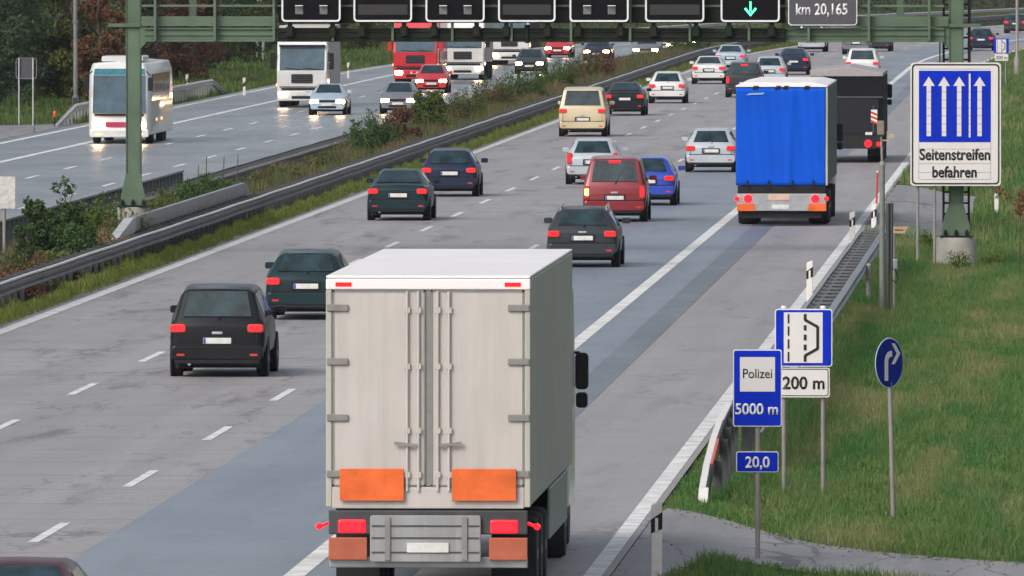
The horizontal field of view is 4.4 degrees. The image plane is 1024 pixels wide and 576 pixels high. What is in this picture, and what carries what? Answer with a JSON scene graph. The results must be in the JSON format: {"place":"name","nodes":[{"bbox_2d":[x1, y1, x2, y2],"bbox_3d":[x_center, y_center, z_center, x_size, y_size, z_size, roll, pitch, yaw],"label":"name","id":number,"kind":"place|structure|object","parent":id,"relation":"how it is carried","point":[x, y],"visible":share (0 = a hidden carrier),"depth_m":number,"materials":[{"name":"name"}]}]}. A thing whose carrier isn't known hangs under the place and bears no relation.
{"place":"outdoors","nodes":[
{"label":"outdoors","id":0,"kind":"place"},
{"bbox_2d":[84,55,172,142],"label":"coach","id":1,"kind":"object","parent":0,"point":[105,84],"visible":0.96,"depth_m":546.63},
{"bbox_2d":[0,0,1023,575],"bbox_3d":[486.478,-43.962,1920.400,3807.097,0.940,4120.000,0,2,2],"label":"ground","id":2,"kind":"structure","parent":0,"point":[910,10],"depth_m":539.84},
{"bbox_2d":[0,176,14,253],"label":"plain white board","id":3,"kind":"object","parent":2,"relation":"on","point":[7,192],"visible":0.83,"depth_m":342.75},
{"bbox_2d":[0,265,51,303],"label":"median shrub","id":4,"kind":"object","parent":2,"relation":"on","point":[34,292],"visible":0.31,"depth_m":296.96,"materials":[{"name":"green plant"}]},
{"bbox_2d":[16,58,36,124],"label":"sign from behind","id":5,"kind":"object","parent":2,"relation":"on","point":[26,68],"visible":0.92,"depth_m":592.71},
{"bbox_2d":[0,0,54,104],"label":"spruce tree","id":6,"kind":"object","parent":2,"relation":"on","point":[18,25],"visible":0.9,"depth_m":640.38,"materials":[{"name":"green plant"}]},
{"bbox_2d":[0,250,62,291],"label":"median shrub","id":7,"kind":"object","parent":2,"relation":"on","point":[22,265],"visible":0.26,"depth_m":303.75,"materials":[{"name":"green plant"}]},
{"bbox_2d":[0,0,70,97],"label":"leafy tree","id":8,"kind":"object","parent":2,"relation":"on","point":[41,58],"visible":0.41,"depth_m":668.16,"materials":[{"name":"green plant"}]},
{"bbox_2d":[13,195,58,267],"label":"median shrub","id":9,"kind":"object","parent":2,"relation":"on","point":[46,238],"visible":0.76,"depth_m":317.67,"materials":[{"name":"green plant"}]},
{"bbox_2d":[0,123,80,139],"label":"lay by","id":10,"kind":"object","parent":2,"relation":"on","point":[8,131],"visible":1,"depth_m":583.05,"materials":[{"name":"asphalt"}]},
{"bbox_2d":[31,249,87,280],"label":"median shrub","id":11,"kind":"object","parent":2,"relation":"on","point":[51,256],"visible":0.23,"depth_m":310.99,"materials":[{"name":"green plant"}]},
{"bbox_2d":[45,201,85,251],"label":"median shrub","id":12,"kind":"object","parent":2,"relation":"on","point":[71,209],"visible":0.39,"depth_m":324.87,"materials":[{"name":"green plant"}]},
{"bbox_2d":[24,0,125,99],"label":"leafy tree","id":13,"kind":"object","parent":2,"relation":"on","point":[66,64],"visible":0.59,"depth_m":668.07,"materials":[{"name":"green plant"}]},
{"bbox_2d":[72,0,78,105],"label":"tall pole","id":14,"kind":"object","parent":2,"relation":"on","point":[75,98],"visible":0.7,"depth_m":631.88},
{"bbox_2d":[48,221,109,271],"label":"median shrub","id":15,"kind":"object","parent":2,"relation":"on","point":[73,241],"visible":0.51,"depth_m":320.68,"materials":[{"name":"green plant"}]},
{"bbox_2d":[0,170,183,252],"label":"ribbed barrier","id":16,"kind":"object","parent":2,"relation":"on","point":[149,184],"visible":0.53,"depth_m":398.19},
{"bbox_2d":[70,0,125,99],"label":"autumn tree","id":17,"kind":"object","parent":2,"relation":"on","point":[108,15],"visible":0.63,"depth_m":662.73,"materials":[{"name":"brown plant"}]},
{"bbox_2d":[80,190,118,232],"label":"median shrub","id":18,"kind":"object","parent":2,"relation":"on","point":[98,216],"visible":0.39,"depth_m":355.02,"materials":[{"name":"green plant"}]},
{"bbox_2d":[80,0,170,58],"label":"autumn tree","id":19,"kind":"object","parent":2,"relation":"on","point":[148,47],"visible":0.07,"depth_m":736.02,"materials":[{"name":"brown plant"}]},
{"bbox_2d":[96,207,156,255],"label":"median shrub","id":20,"kind":"object","parent":2,"relation":"on","point":[108,226],"visible":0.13,"depth_m":337.28,"materials":[{"name":"green plant"}]},
{"bbox_2d":[55,79,224,125],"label":"roadside guard rail","id":21,"kind":"object","parent":2,"relation":"on","point":[177,90],"visible":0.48,"depth_m":673.79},
{"bbox_2d":[108,183,250,256],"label":"raised barrier","id":22,"kind":"object","parent":2,"relation":"on","point":[175,211],"visible":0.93,"depth_m":352.86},
{"bbox_2d":[151,177,212,200],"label":"median shrub","id":23,"kind":"object","parent":2,"relation":"on","point":[185,188],"visible":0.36,"depth_m":394.54,"materials":[{"name":"green plant"}]},
{"bbox_2d":[142,0,226,79],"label":"autumn tree","id":24,"kind":"object","parent":2,"relation":"on","point":[186,64],"visible":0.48,"depth_m":745.79,"materials":[{"name":"brown plant"}]},
{"bbox_2d":[144,0,253,69],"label":"leafy tree","id":25,"kind":"object","parent":2,"relation":"on","point":[226,10],"visible":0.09,"depth_m":790.82,"materials":[{"name":"green plant"}]},
{"bbox_2d":[183,171,238,193],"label":"median shrub","id":26,"kind":"object","parent":2,"relation":"on","point":[213,185],"visible":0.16,"depth_m":410.17,"materials":[{"name":"green plant"}]},
{"bbox_2d":[204,0,277,62],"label":"leafy tree","id":27,"kind":"object","parent":2,"relation":"on","point":[257,11],"visible":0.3,"depth_m":830.19,"materials":[{"name":"green plant"}]},
{"bbox_2d":[302,149,348,167],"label":"median shrub","id":28,"kind":"object","parent":2,"relation":"on","point":[319,159],"visible":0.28,"depth_m":451.74,"materials":[{"name":"green plant"}]},
{"bbox_2d":[323,23,390,49],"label":"roadside bush","id":29,"kind":"object","parent":2,"relation":"on","point":[364,44],"visible":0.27,"depth_m":915.17,"materials":[{"name":"green plant"}]},
{"bbox_2d":[81,54,639,217],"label":"ladder guard rail","id":30,"kind":"object","parent":2,"relation":"on","point":[314,150],"visible":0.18,"depth_m":465.82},
{"bbox_2d":[342,108,407,152],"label":"median shrub","id":31,"kind":"object","parent":2,"relation":"on","point":[370,139],"visible":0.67,"depth_m":481.00,"materials":[{"name":"green plant"}]},
{"bbox_2d":[382,105,422,147],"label":"median shrub","id":32,"kind":"object","parent":2,"relation":"on","point":[402,115],"visible":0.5,"depth_m":493.68,"materials":[{"name":"brown plant"}]},
{"bbox_2d":[0,27,844,218],"bbox_3d":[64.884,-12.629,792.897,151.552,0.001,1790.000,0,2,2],"label":"opposite carriageway","id":33,"kind":"structure","parent":2,"relation":"on","point":[91,172],"depth_m":556.93,"materials":[{"name":"asphalt"}]},
{"bbox_2d":[270,24,339,106],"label":"box lorry","id":34,"kind":"object","parent":33,"relation":"on","point":[302,67],"visible":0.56,"depth_m":651.68,"materials":[{"name":"white paint"}]},
{"bbox_2d":[306,83,351,114],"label":"saloon car","id":35,"kind":"object","parent":33,"relation":"on","point":[329,97],"visible":1,"depth_m":626.96,"materials":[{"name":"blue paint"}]},
{"bbox_2d":[377,82,421,113],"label":"hatchback car","id":36,"kind":"object","parent":33,"relation":"on","point":[394,94],"visible":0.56,"depth_m":630.75,"materials":[{"name":"grey paint"}]},
{"bbox_2d":[387,23,446,81],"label":"box lorry","id":37,"kind":"object","parent":33,"relation":"on","point":[409,58],"visible":0.46,"depth_m":741.45,"materials":[{"name":"red paint"}]},
{"bbox_2d":[412,64,451,92],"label":"hatchback car","id":38,"kind":"object","parent":33,"relation":"on","point":[433,76],"visible":0.91,"depth_m":707.10,"materials":[{"name":"red paint"}]},
{"bbox_2d":[443,23,492,79],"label":"box lorry","id":39,"kind":"object","parent":33,"relation":"on","point":[469,57],"visible":0.59,"depth_m":762.99,"materials":[{"name":"white paint"}]},
{"bbox_2d":[492,23,539,64],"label":"box lorry","id":40,"kind":"object","parent":33,"relation":"on","point":[503,52],"visible":0.4,"depth_m":839.32,"materials":[{"name":"white paint"}]},
{"bbox_2d":[512,48,548,73],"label":"estate car","id":41,"kind":"object","parent":33,"relation":"on","point":[526,59],"visible":0.94,"depth_m":792.63,"materials":[{"name":"grey paint"}]},
{"bbox_2d":[543,42,574,57],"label":"hatchback car","id":42,"kind":"object","parent":33,"relation":"on","point":[557,48],"visible":0.83,"depth_m":885.61,"materials":[{"name":"red paint"}]},
{"bbox_2d":[581,42,613,59],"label":"saloon car","id":43,"kind":"object","parent":33,"relation":"on","point":[605,46],"visible":0.61,"depth_m":864.40,"materials":[{"name":"blue paint"}]},
{"bbox_2d":[407,89,453,129],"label":"median shrub","id":44,"kind":"object","parent":2,"relation":"on","point":[434,100],"visible":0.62,"depth_m":525.52,"materials":[{"name":"green plant"}]},
{"bbox_2d":[442,87,489,120],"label":"median shrub","id":45,"kind":"object","parent":2,"relation":"on","point":[457,105],"visible":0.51,"depth_m":547.86,"materials":[{"name":"green plant"}]},
{"bbox_2d":[0,27,966,325],"bbox_3d":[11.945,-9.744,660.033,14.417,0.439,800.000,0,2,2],"label":"median edge grass","id":46,"kind":"structure","parent":2,"relation":"on","point":[14,309],"depth_m":356.87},
{"bbox_2d":[468,68,523,110],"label":"median shrub","id":47,"kind":"object","parent":2,"relation":"on","point":[494,95],"visible":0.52,"depth_m":582.09,"materials":[{"name":"green plant"}]},
{"bbox_2d":[0,10,993,132],"bbox_3d":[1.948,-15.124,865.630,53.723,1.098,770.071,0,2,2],"label":"roadside grass","id":48,"kind":"structure","parent":2,"relation":"on","point":[9,114],"depth_m":760.19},
{"bbox_2d":[0,14,1004,305],"bbox_3d":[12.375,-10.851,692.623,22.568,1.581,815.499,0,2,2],"label":"median undergrowth","id":49,"kind":"object","parent":2,"relation":"on","point":[640,58],"visible":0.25,"depth_m":503.88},
{"bbox_2d":[0,15,1007,308],"bbox_3d":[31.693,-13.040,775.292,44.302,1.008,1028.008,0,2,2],"label":"median guard rail","id":50,"kind":"object","parent":2,"relation":"on","point":[208,219],"visible":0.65,"depth_m":395.16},
{"bbox_2d":[0,25,1023,575],"bbox_3d":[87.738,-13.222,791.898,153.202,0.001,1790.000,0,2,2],"label":"motorway carriageway","id":51,"kind":"structure","parent":2,"relation":"on","point":[244,495],"depth_m":250.48,"materials":[{"name":"asphalt"}]},
{"bbox_2d":[0,556,86,575],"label":"saloon car","id":52,"kind":"object","parent":51,"relation":"on","point":[34,566],"visible":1,"depth_m":148.11,"materials":[{"name":"red paint"}]},
{"bbox_2d":[170,283,285,375],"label":"hatchback car","id":53,"kind":"object","parent":51,"relation":"on","point":[222,325],"visible":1,"depth_m":249.52,"materials":[{"name":"black paint"}]},
{"bbox_2d":[265,249,348,318],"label":"car","id":54,"kind":"object","parent":51,"relation":"on","point":[296,280],"visible":0.48,"depth_m":285.14,"materials":[{"name":"teal paint"}]},
{"bbox_2d":[366,168,440,219],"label":"saloon car","id":55,"kind":"object","parent":51,"relation":"on","point":[400,191],"visible":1,"depth_m":379.09,"materials":[{"name":"teal paint"}]},
{"bbox_2d":[316,249,588,575],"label":"box lorry","id":56,"kind":"object","parent":51,"relation":"on","point":[455,378],"visible":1,"depth_m":167.38,"materials":[{"name":"white paint"}]},
{"bbox_2d":[334,292,423,484],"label":"rear door","id":57,"kind":"structure","parent":56,"relation":"in","point":[371,389],"depth_m":167.39,"materials":[{"name":"metal"}]},
{"bbox_2d":[433,292,521,484],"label":"rear door","id":58,"kind":"structure","parent":56,"relation":"in","point":[484,389],"depth_m":167.35,"materials":[{"name":"metal"}]},
{"bbox_2d":[419,148,487,195],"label":"hatchback car","id":59,"kind":"object","parent":51,"relation":"on","point":[456,169],"visible":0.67,"depth_m":411.81,"materials":[{"name":"blue paint"}]},
{"bbox_2d":[0,25,1023,575],"bbox_3d":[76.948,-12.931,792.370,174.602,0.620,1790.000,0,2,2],"label":"lane markings","id":60,"kind":"object","parent":51,"relation":"on","point":[598,567],"visible":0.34,"depth_m":291.90,"materials":[{"name":"paint"}]},
{"bbox_2d":[558,87,614,135],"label":"camper van","id":61,"kind":"object","parent":51,"relation":"on","point":[583,109],"visible":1,"depth_m":525.74,"materials":[{"name":"beige paint"}]},
{"bbox_2d":[544,203,630,266],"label":"estate car","id":62,"kind":"object","parent":51,"relation":"on","point":[588,232],"visible":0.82,"depth_m":328.20,"materials":[{"name":"grey paint"}]},
{"bbox_2d":[563,137,628,183],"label":"hatchback car","id":63,"kind":"object","parent":51,"relation":"on","point":[581,152],"visible":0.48,"depth_m":430.94,"materials":[{"name":"silver paint"}]},
{"bbox_2d":[581,155,656,221],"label":"people carrier","id":64,"kind":"object","parent":51,"relation":"on","point":[619,184],"visible":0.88,"depth_m":377.59,"materials":[{"name":"red paint"}]},
{"bbox_2d":[591,160,637,181],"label":"rear window","id":65,"kind":"structure","parent":64,"relation":"in","point":[603,171],"depth_m":377.68,"materials":[{"name":"grey glass"}]},
{"bbox_2d":[604,82,651,114],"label":"saloon car","id":66,"kind":"object","parent":51,"relation":"on","point":[628,96],"visible":0.69,"depth_m":582.11,"materials":[{"name":"black paint"}]},
{"bbox_2d":[634,155,684,204],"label":"hatchback car","id":67,"kind":"object","parent":51,"relation":"on","point":[665,185],"visible":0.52,"depth_m":399.26,"materials":[{"name":"blue paint"}]},
{"bbox_2d":[646,71,691,102],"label":"hatchback car","id":68,"kind":"object","parent":51,"relation":"on","point":[667,85],"visible":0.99,"depth_m":620.95,"materials":[{"name":"white paint"}]},
{"bbox_2d":[394,41,1023,575],"bbox_3d":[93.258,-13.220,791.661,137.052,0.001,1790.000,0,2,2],"label":"asphalt seam","id":69,"kind":"object","parent":51,"relation":"on","point":[614,365],"visible":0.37,"depth_m":291.97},
{"bbox_2d":[682,127,735,171],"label":"hatchback car","id":70,"kind":"object","parent":51,"relation":"on","point":[711,147],"visible":0.81,"depth_m":451.71,"materials":[{"name":"silver paint"}]},
{"bbox_2d":[690,56,730,83],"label":"saloon car","id":71,"kind":"object","parent":51,"relation":"on","point":[708,68],"visible":0.91,"depth_m":693.55,"materials":[{"name":"white paint"}]},
{"bbox_2d":[713,45,750,67],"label":"saloon car","id":72,"kind":"object","parent":51,"relation":"on","point":[731,53],"visible":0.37,"depth_m":755.32,"materials":[{"name":"blue paint"}]},
{"bbox_2d":[723,61,768,96],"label":"offroad car","id":73,"kind":"object","parent":51,"relation":"on","point":[737,72],"visible":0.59,"depth_m":641.32,"materials":[{"name":"grey paint"}]},
{"bbox_2d":[756,56,790,76],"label":"hatchback car","id":74,"kind":"object","parent":51,"relation":"on","point":[775,66],"visible":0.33,"depth_m":688.74,"materials":[{"name":"silver paint"}]},
{"bbox_2d":[734,77,842,223],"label":"tarpaulin lorry","id":75,"kind":"object","parent":51,"relation":"on","point":[789,132],"visible":1,"depth_m":372.45,"materials":[{"name":"blue fabric"}]},
{"bbox_2d":[775,48,813,74],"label":"saloon car","id":76,"kind":"object","parent":51,"relation":"on","point":[799,59],"visible":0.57,"depth_m":735.34,"materials":[{"name":"blue paint"}]},
{"bbox_2d":[810,64,891,161],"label":"covered lorry","id":77,"kind":"object","parent":51,"relation":"on","point":[864,93],"visible":0.56,"depth_m":468.96,"materials":[{"name":"grey paint"}]},
{"bbox_2d":[843,48,883,67],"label":"offroad car","id":78,"kind":"object","parent":51,"relation":"on","point":[866,56],"visible":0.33,"depth_m":708.72,"materials":[{"name":"white paint"}]},
{"bbox_2d":[966,28,998,50],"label":"hatchback car","id":79,"kind":"object","parent":51,"relation":"on","point":[983,37],"visible":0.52,"depth_m":869.25,"materials":[{"name":"blue paint"}]},
{"bbox_2d":[1004,13,1023,32],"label":"hatchback car","id":80,"kind":"object","parent":51,"relation":"on","point":[1010,22],"visible":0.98,"depth_m":1002.99,"materials":[{"name":"grey paint"}]},
{"bbox_2d":[0,0,1023,104],"bbox_3d":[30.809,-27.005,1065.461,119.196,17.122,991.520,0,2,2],"label":"woodland","id":81,"kind":"object","parent":2,"relation":"on","point":[865,2],"depth_m":1239.27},
{"bbox_2d":[499,66,552,100],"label":"median shrub","id":82,"kind":"object","parent":2,"relation":"on","point":[525,85],"visible":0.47,"depth_m":611.92,"materials":[{"name":"green plant"}]},
{"bbox_2d":[109,0,980,266],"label":"sign gantry","id":83,"kind":"object","parent":2,"relation":"on","point":[956,236],"visible":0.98,"depth_m":340.83,"materials":[{"name":"metal"}]},
{"bbox_2d":[281,0,340,36],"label":"lane signal","id":84,"kind":"object","parent":83,"relation":"attached to","point":[292,11],"visible":1,"depth_m":340.71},
{"bbox_2d":[353,0,411,36],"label":"lane signal","id":85,"kind":"object","parent":83,"relation":"attached to","point":[382,11],"visible":1,"depth_m":340.63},
{"bbox_2d":[425,0,484,36],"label":"lane signal","id":86,"kind":"object","parent":83,"relation":"attached to","point":[454,11],"visible":1,"depth_m":340.55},
{"bbox_2d":[498,0,555,36],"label":"lane signal","id":87,"kind":"object","parent":83,"relation":"attached to","point":[526,11],"visible":1,"depth_m":340.47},
{"bbox_2d":[570,0,628,36],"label":"lane signal","id":88,"kind":"object","parent":83,"relation":"attached to","point":[599,11],"visible":1,"depth_m":340.39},
{"bbox_2d":[645,0,703,36],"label":"lane signal","id":89,"kind":"object","parent":83,"relation":"attached to","point":[674,11],"visible":1,"depth_m":340.31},
{"bbox_2d":[721,0,779,36],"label":"lane signal","id":90,"kind":"object","parent":83,"relation":"attached to","point":[750,11],"visible":1,"depth_m":340.23,"materials":[{"name":"grey"}]},
{"bbox_2d":[788,0,856,24],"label":"kilometre board","id":91,"kind":"object","parent":83,"relation":"attached to","point":[822,12],"visible":1,"depth_m":340.29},
{"bbox_2d":[524,57,579,88],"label":"median shrub","id":92,"kind":"object","parent":2,"relation":"on","point":[569,78],"visible":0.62,"depth_m":653.75,"materials":[{"name":"green plant"}]},
{"bbox_2d":[565,48,606,79],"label":"median shrub","id":93,"kind":"object","parent":2,"relation":"on","point":[583,69],"visible":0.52,"depth_m":691.61,"materials":[{"name":"green plant"}]},
{"bbox_2d":[577,47,619,76],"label":"median shrub","id":94,"kind":"object","parent":2,"relation":"on","point":[612,69],"visible":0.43,"depth_m":701.04,"materials":[{"name":"brown plant"}]},
{"bbox_2d":[651,501,661,575],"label":"guide post","id":95,"kind":"object","parent":2,"relation":"on","point":[656,537],"visible":1,"depth_m":174.08,"materials":[{"name":"white plastic"}]},
{"bbox_2d":[698,402,737,503],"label":"rail end ramp","id":96,"kind":"structure","parent":2,"relation":"on","point":[723,441],"depth_m":203.19,"materials":[{"name":"white metal"}]},
{"bbox_2d":[733,349,781,558],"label":"police sign","id":97,"kind":"object","parent":2,"relation":"on","point":[757,389],"visible":1,"depth_m":182.90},
{"bbox_2d":[736,451,778,471],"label":"kilometre plate","id":98,"kind":"object","parent":97,"relation":"attached to","point":[757,461],"visible":1,"depth_m":182.93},
{"bbox_2d":[540,8,1023,45],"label":"guard rail","id":99,"kind":"object","parent":2,"relation":"on","point":[921,14],"visible":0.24,"depth_m":1187.00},
{"bbox_2d":[775,306,831,491],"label":"lay by sign","id":100,"kind":"object","parent":2,"relation":"on","point":[803,337],"visible":0.81,"depth_m":203.65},
{"bbox_2d":[782,368,829,396],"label":"distance plate","id":101,"kind":"object","parent":100,"relation":"attached to","point":[805,382],"visible":0.94,"depth_m":203.67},
{"bbox_2d":[741,228,885,450],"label":"verge guard rail","id":102,"kind":"object","parent":2,"relation":"on","point":[857,255],"visible":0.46,"depth_m":292.38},
{"bbox_2d":[612,238,1023,575],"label":"verge grass","id":103,"kind":"structure","parent":2,"relation":"on","point":[968,491],"depth_m":223.99,"materials":[{"name":"plant"}]},
{"bbox_2d":[877,121,893,310],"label":"traffic detector","id":104,"kind":"object","parent":2,"relation":"on","point":[881,128],"visible":0.95,"depth_m":297.71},
{"bbox_2d":[875,338,902,515],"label":"turn right sign","id":105,"kind":"object","parent":2,"relation":"on","point":[889,362],"visible":0.99,"depth_m":197.66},
{"bbox_2d":[886,203,897,314],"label":"cable post","id":106,"kind":"object","parent":2,"relation":"on","point":[891,263],"visible":0.96,"depth_m":296.87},
{"bbox_2d":[863,185,974,237],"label":"emergency bay","id":107,"kind":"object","parent":2,"relation":"on","point":[902,198],"visible":0.41,"depth_m":401.64,"materials":[{"name":"asphalt"}]},
{"bbox_2d":[861,48,1023,246],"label":"verge grass","id":108,"kind":"structure","parent":2,"relation":"on","point":[981,215],"depth_m":437.21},
{"bbox_2d":[910,63,1000,262],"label":"hard shoulder sign","id":109,"kind":"object","parent":2,"relation":"on","point":[955,124],"visible":0.99,"depth_m":339.94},
{"bbox_2d":[993,185,1023,274],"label":"autumn sapling","id":110,"kind":"object","parent":2,"relation":"on","point":[999,190],"visible":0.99,"depth_m":329.86,"materials":[{"name":"red plant"}]},
{"bbox_2d":[611,508,1023,575],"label":"service path","id":111,"kind":"structure","parent":0,"point":[688,535],"depth_m":183.90,"materials":[{"name":"asphalt"}]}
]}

